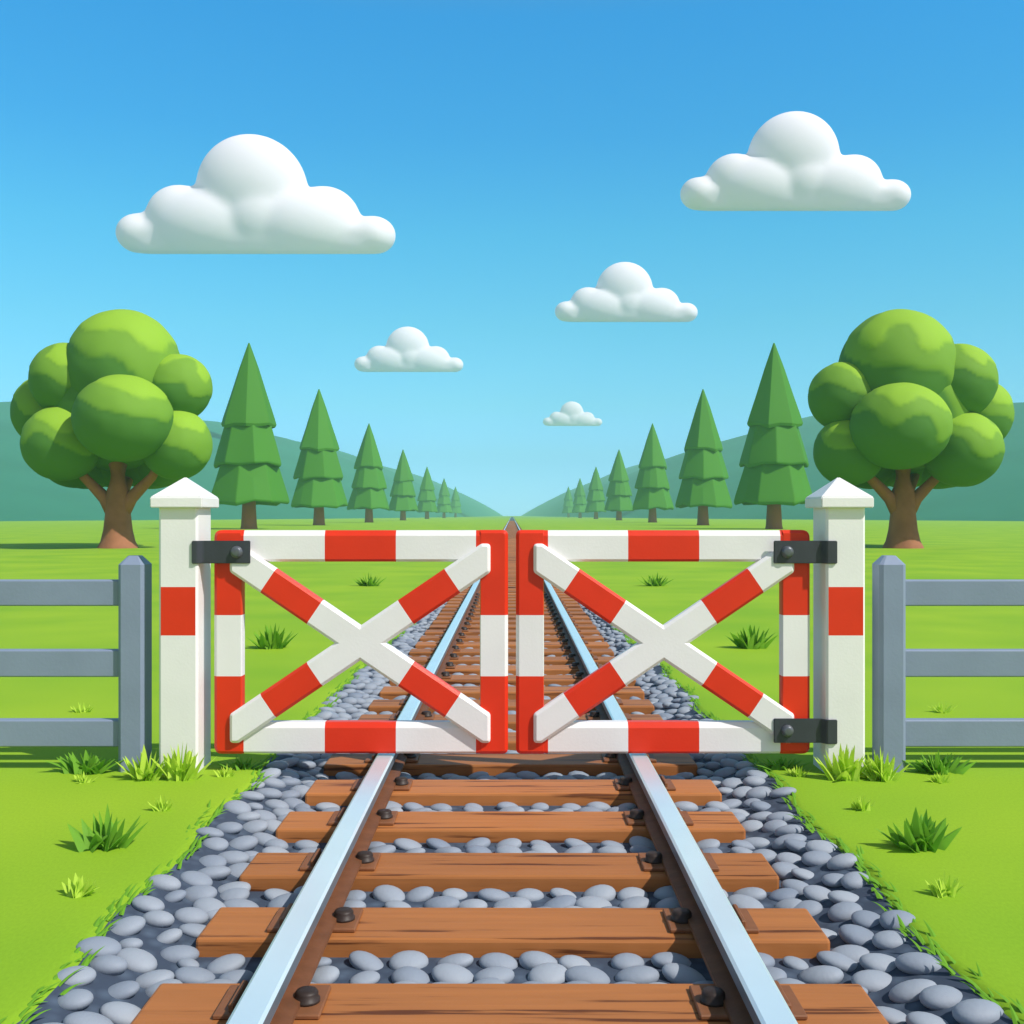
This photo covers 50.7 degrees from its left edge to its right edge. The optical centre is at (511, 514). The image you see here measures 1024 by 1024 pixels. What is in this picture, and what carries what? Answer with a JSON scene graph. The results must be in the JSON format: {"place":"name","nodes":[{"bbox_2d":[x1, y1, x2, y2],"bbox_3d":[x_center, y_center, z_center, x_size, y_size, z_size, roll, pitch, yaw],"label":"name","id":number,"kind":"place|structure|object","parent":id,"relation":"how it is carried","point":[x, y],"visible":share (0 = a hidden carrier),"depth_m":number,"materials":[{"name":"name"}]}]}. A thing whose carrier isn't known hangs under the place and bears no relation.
{"place":"outdoors","nodes":[
{"label":"outdoors","id":0,"kind":"place"},
{"bbox_2d":[0,402,501,520],"bbox_3d":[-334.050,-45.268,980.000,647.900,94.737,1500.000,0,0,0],"label":"hills","id":1,"kind":"structure","parent":0,"point":[27,493],"depth_m":416.81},
{"bbox_2d":[116,134,394,253],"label":"cloud","id":2,"kind":"structure","parent":0,"point":[250,194],"depth_m":601.11,"materials":[{"name":"white"}]},
{"bbox_2d":[354,327,462,371],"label":"cloud","id":3,"kind":"structure","parent":0,"point":[406,349],"depth_m":1122.32,"materials":[{"name":"white"}]},
{"bbox_2d":[0,516,1023,1023],"bbox_3d":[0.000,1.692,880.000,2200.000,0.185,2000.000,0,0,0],"label":"ground","id":4,"kind":"structure","parent":0,"point":[46,924],"depth_m":8.58,"materials":[{"name":"green plant"}]},
{"bbox_2d":[0,555,151,771],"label":"rail fence","id":5,"kind":"object","parent":4,"relation":"on","point":[127,732],"visible":0.91,"depth_m":6.75,"materials":[{"name":"grey paint"}]},
{"bbox_2d":[62,873,98,897],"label":"grass tuft","id":6,"kind":"object","parent":4,"relation":"on","point":[76,888],"visible":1,"depth_m":4.55,"materials":[{"name":"green plant"}]},
{"bbox_2d":[70,702,93,712],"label":"grass tuft","id":7,"kind":"object","parent":4,"relation":"on","point":[78,710],"visible":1,"depth_m":8.78,"materials":[{"name":"green plant"}]},
{"bbox_2d":[46,749,122,774],"bbox_3d":[-2.642,1.538,6.714,0.478,0.149,0.192,0,0,12],"label":"grass tuft","id":8,"kind":"object","parent":4,"relation":"on","point":[89,765],"visible":0.98,"depth_m":6.70,"materials":[{"name":"green plant"}]},
{"bbox_2d":[74,772,96,782],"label":"grass tuft","id":9,"kind":"object","parent":4,"relation":"on","point":[83,778],"visible":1,"depth_m":6.47,"materials":[{"name":"green plant"}]},
{"bbox_2d":[67,803,147,852],"bbox_3d":[-1.966,1.504,5.198,0.390,0.215,0.230,0,0,0],"label":"grass tuft","id":10,"kind":"object","parent":4,"relation":"on","point":[106,836],"visible":1,"depth_m":5.18,"materials":[{"name":"green plant"}]},
{"bbox_2d":[10,309,212,548],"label":"round tree","id":11,"kind":"object","parent":4,"relation":"on","point":[115,401],"visible":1,"depth_m":50.22,"materials":[{"name":"green plant"}]},
{"bbox_2d":[115,746,166,781],"bbox_3d":[-2.240,1.501,6.528,0.330,0.222,0.199,0,0,0],"label":"grass tuft","id":12,"kind":"object","parent":4,"relation":"on","point":[142,770],"visible":0.98,"depth_m":6.53,"materials":[{"name":"green plant"}]},
{"bbox_2d":[147,795,172,811],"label":"grass tuft","id":13,"kind":"object","parent":4,"relation":"on","point":[163,806],"visible":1,"depth_m":5.85,"materials":[{"name":"green plant"}]},
{"bbox_2d":[151,745,215,781],"bbox_3d":[-1.990,1.487,6.556,0.381,0.250,0.227,0,0,-24],"label":"grass tuft","id":14,"kind":"object","parent":4,"relation":"on","point":[176,769],"visible":1,"depth_m":6.52,"materials":[{"name":"green plant"}]},
{"bbox_2d":[150,477,218,774],"bbox_3d":[-2.056,0.712,6.800,0.322,1.896,0.380,0,0,0],"label":"gate post","id":15,"kind":"object","parent":4,"relation":"on","point":[185,505],"visible":0.93,"depth_m":6.65,"materials":[{"name":"white paint"}]},
{"bbox_2d":[192,530,507,753],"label":"crossing gate","id":16,"kind":"structure","parent":15,"relation":"attached to","point":[238,558],"depth_m":6.72,"materials":[{"name":"red paint"}]},
{"bbox_2d":[214,766,236,776],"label":"grass tuft","id":17,"kind":"object","parent":4,"relation":"on","point":[228,773],"visible":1,"depth_m":6.61,"materials":[{"name":"green plant"}]},
{"bbox_2d":[213,754,267,770],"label":"grass tuft","id":18,"kind":"object","parent":4,"relation":"on","point":[237,765],"visible":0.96,"depth_m":6.82,"materials":[{"name":"green plant"}]},
{"bbox_2d":[211,343,288,528],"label":"spruce tree","id":19,"kind":"object","parent":4,"relation":"on","point":[247,462],"visible":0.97,"depth_m":120.62,"materials":[{"name":"green plant"}]},
{"bbox_2d":[246,623,297,648],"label":"grass tuft","id":20,"kind":"object","parent":4,"relation":"on","point":[272,640],"visible":0.98,"depth_m":12.92,"materials":[{"name":"green plant"}]},
{"bbox_2d":[291,389,347,524],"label":"spruce tree","id":21,"kind":"object","parent":4,"relation":"on","point":[318,473],"visible":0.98,"depth_m":165.53,"materials":[{"name":"green plant"}]},
{"bbox_2d":[347,424,388,522],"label":"spruce tree","id":22,"kind":"object","parent":4,"relation":"on","point":[368,486],"visible":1,"depth_m":228.58,"materials":[{"name":"green plant"}]},
{"bbox_2d":[353,572,386,585],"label":"grass tuft","id":23,"kind":"object","parent":4,"relation":"on","point":[371,582],"visible":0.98,"depth_m":24.34,"materials":[{"name":"green plant"}]},
{"bbox_2d":[388,450,417,519],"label":"spruce tree","id":24,"kind":"object","parent":4,"relation":"on","point":[403,496],"visible":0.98,"depth_m":319.64,"materials":[{"name":"green plant"}]},
{"bbox_2d":[416,467,437,518],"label":"spruce tree","id":25,"kind":"object","parent":4,"relation":"on","point":[426,499],"visible":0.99,"depth_m":433.57,"materials":[{"name":"green plant"}]},
{"bbox_2d":[435,479,452,517],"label":"spruce tree","id":26,"kind":"object","parent":4,"relation":"on","point":[443,504],"visible":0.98,"depth_m":569.66,"materials":[{"name":"green plant"}]},
{"bbox_2d":[450,486,461,516],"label":"spruce tree","id":27,"kind":"object","parent":4,"relation":"on","point":[455,504],"visible":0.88,"depth_m":736.61,"materials":[{"name":"green plant"}]},
{"bbox_2d":[0,623,1023,1023],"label":"grass fringe","id":28,"kind":"object","parent":4,"relation":"on","point":[196,843],"depth_m":4.60,"materials":[{"name":"green plant"}]},
{"bbox_2d":[16,517,1012,1023],"bbox_3d":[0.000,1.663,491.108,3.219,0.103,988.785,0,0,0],"label":"ballast bed","id":29,"kind":"object","parent":4,"relation":"on","point":[100,985],"visible":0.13,"depth_m":4.42,"materials":[{"name":"grey gravel"}]},
{"bbox_2d":[131,519,888,1023],"bbox_3d":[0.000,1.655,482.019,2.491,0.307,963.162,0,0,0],"label":"railway track","id":30,"kind":"structure","parent":29,"relation":"on","point":[705,921],"depth_m":4.64,"materials":[{"name":"brown wood"}]},
{"bbox_2d":[44,601,1003,1023],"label":"ballast stones","id":31,"kind":"object","parent":29,"relation":"on","point":[120,957],"visible":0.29,"depth_m":4.71,"materials":[{"name":"grey stone"}]},
{"bbox_2d":[562,486,573,516],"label":"spruce tree","id":32,"kind":"object","parent":4,"relation":"on","point":[568,505],"visible":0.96,"depth_m":736.59,"materials":[{"name":"green plant"}]},
{"bbox_2d":[572,479,588,517],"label":"spruce tree","id":33,"kind":"object","parent":4,"relation":"on","point":[579,503],"visible":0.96,"depth_m":569.59,"materials":[{"name":"green plant"}]},
{"bbox_2d":[585,467,605,518],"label":"spruce tree","id":34,"kind":"object","parent":4,"relation":"on","point":[595,500],"visible":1,"depth_m":433.52,"materials":[{"name":"green plant"}]},
{"bbox_2d":[604,450,633,519],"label":"spruce tree","id":35,"kind":"object","parent":4,"relation":"on","point":[618,493],"visible":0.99,"depth_m":319.59,"materials":[{"name":"green plant"}]},
{"bbox_2d":[632,423,673,522],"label":"spruce tree","id":36,"kind":"object","parent":4,"relation":"on","point":[652,486],"visible":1,"depth_m":228.59,"materials":[{"name":"green plant"}]},
{"bbox_2d":[638,573,672,585],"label":"grass tuft","id":37,"kind":"object","parent":4,"relation":"on","point":[655,582],"visible":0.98,"depth_m":24.32,"materials":[{"name":"green plant"}]},
{"bbox_2d":[675,389,731,524],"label":"spruce tree","id":38,"kind":"object","parent":4,"relation":"on","point":[703,474],"visible":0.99,"depth_m":165.57,"materials":[{"name":"green plant"}]},
{"bbox_2d":[726,625,778,649],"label":"grass tuft","id":39,"kind":"object","parent":4,"relation":"on","point":[749,641],"visible":0.98,"depth_m":12.97,"materials":[{"name":"green plant"}]},
{"bbox_2d":[734,343,811,528],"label":"spruce tree","id":40,"kind":"object","parent":4,"relation":"on","point":[774,462],"visible":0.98,"depth_m":120.57,"materials":[{"name":"green plant"}]},
{"bbox_2d":[758,756,812,770],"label":"grass tuft","id":41,"kind":"object","parent":4,"relation":"on","point":[780,764],"visible":0.97,"depth_m":6.80,"materials":[{"name":"green plant"}]},
{"bbox_2d":[787,765,809,776],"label":"grass tuft","id":42,"kind":"object","parent":4,"relation":"on","point":[797,772],"visible":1,"depth_m":6.62,"materials":[{"name":"green plant"}]},
{"bbox_2d":[805,477,873,773],"bbox_3d":[2.056,0.712,6.800,0.322,1.896,0.380,0,0,0],"label":"gate post","id":43,"kind":"object","parent":4,"relation":"on","point":[838,505],"visible":0.95,"depth_m":6.65,"materials":[{"name":"white paint"}]},
{"bbox_2d":[516,530,836,753],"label":"crossing gate","id":44,"kind":"structure","parent":43,"relation":"attached to","point":[787,724],"depth_m":6.72,"materials":[{"name":"red paint"}]},
{"bbox_2d":[813,743,870,781],"bbox_3d":[2.000,1.493,6.560,0.282,0.239,0.236,0,0,-35],"label":"grass tuft","id":45,"kind":"object","parent":4,"relation":"on","point":[843,768],"visible":1,"depth_m":6.53,"materials":[{"name":"green plant"}]},
{"bbox_2d":[850,795,873,810],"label":"grass tuft","id":46,"kind":"object","parent":4,"relation":"on","point":[860,805],"visible":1,"depth_m":5.85,"materials":[{"name":"green plant"}]},
{"bbox_2d":[854,747,909,781],"bbox_3d":[2.241,1.501,6.537,0.325,0.222,0.196,0,0,21],"label":"grass tuft","id":47,"kind":"object","parent":4,"relation":"on","point":[876,769],"visible":0.97,"depth_m":6.52,"materials":[{"name":"green plant"}]},
{"bbox_2d":[808,309,1014,548],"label":"round tree","id":48,"kind":"object","parent":4,"relation":"on","point":[904,403],"visible":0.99,"depth_m":50.19,"materials":[{"name":"green plant"}]},
{"bbox_2d":[875,808,962,852],"bbox_3d":[1.966,1.511,5.208,0.371,0.202,0.230,0,0,-30],"label":"grass tuft","id":49,"kind":"object","parent":4,"relation":"on","point":[924,833],"visible":1,"depth_m":5.17,"materials":[{"name":"green plant"}]},
{"bbox_2d":[903,749,976,774],"bbox_3d":[2.655,1.533,6.725,0.465,0.158,0.188,0,0,-11],"label":"grass tuft","id":50,"kind":"object","parent":4,"relation":"on","point":[938,766],"visible":0.99,"depth_m":6.70,"materials":[{"name":"green plant"}]},
{"bbox_2d":[929,772,953,782],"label":"grass tuft","id":51,"kind":"object","parent":4,"relation":"on","point":[938,779],"visible":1,"depth_m":6.47,"materials":[{"name":"green plant"}]},
{"bbox_2d":[930,703,956,712],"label":"grass tuft","id":52,"kind":"object","parent":4,"relation":"on","point":[939,709],"visible":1,"depth_m":8.76,"materials":[{"name":"green plant"}]},
{"bbox_2d":[925,869,964,897],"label":"grass tuft","id":53,"kind":"object","parent":4,"relation":"on","point":[944,890],"visible":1,"depth_m":4.54,"materials":[{"name":"green plant"}]},
{"bbox_2d":[872,555,1023,771],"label":"rail fence","id":54,"kind":"object","parent":4,"relation":"on","point":[896,732],"visible":0.91,"depth_m":6.75,"materials":[{"name":"grey paint"}]},
{"bbox_2d":[0,0,1023,515],"label":"sky","id":55,"kind":"structure","parent":0,"point":[515,153],"materials":[{"name":"blue"}]},
{"bbox_2d":[543,401,601,425],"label":"cloud","id":56,"kind":"structure","parent":0,"point":[571,413],"depth_m":1814.03,"materials":[{"name":"white"}]},
{"bbox_2d":[555,262,697,321],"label":"cloud","id":57,"kind":"structure","parent":0,"point":[624,292],"depth_m":827.79,"materials":[{"name":"white"}]},
{"bbox_2d":[522,402,1023,520],"bbox_3d":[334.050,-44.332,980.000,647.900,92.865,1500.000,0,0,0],"label":"hills","id":58,"kind":"structure","parent":0,"point":[998,495],"depth_m":429.00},
{"bbox_2d":[680,111,910,210],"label":"cloud","id":59,"kind":"structure","parent":0,"point":[794,161],"depth_m":518.82,"materials":[{"name":"white"}]}
]}

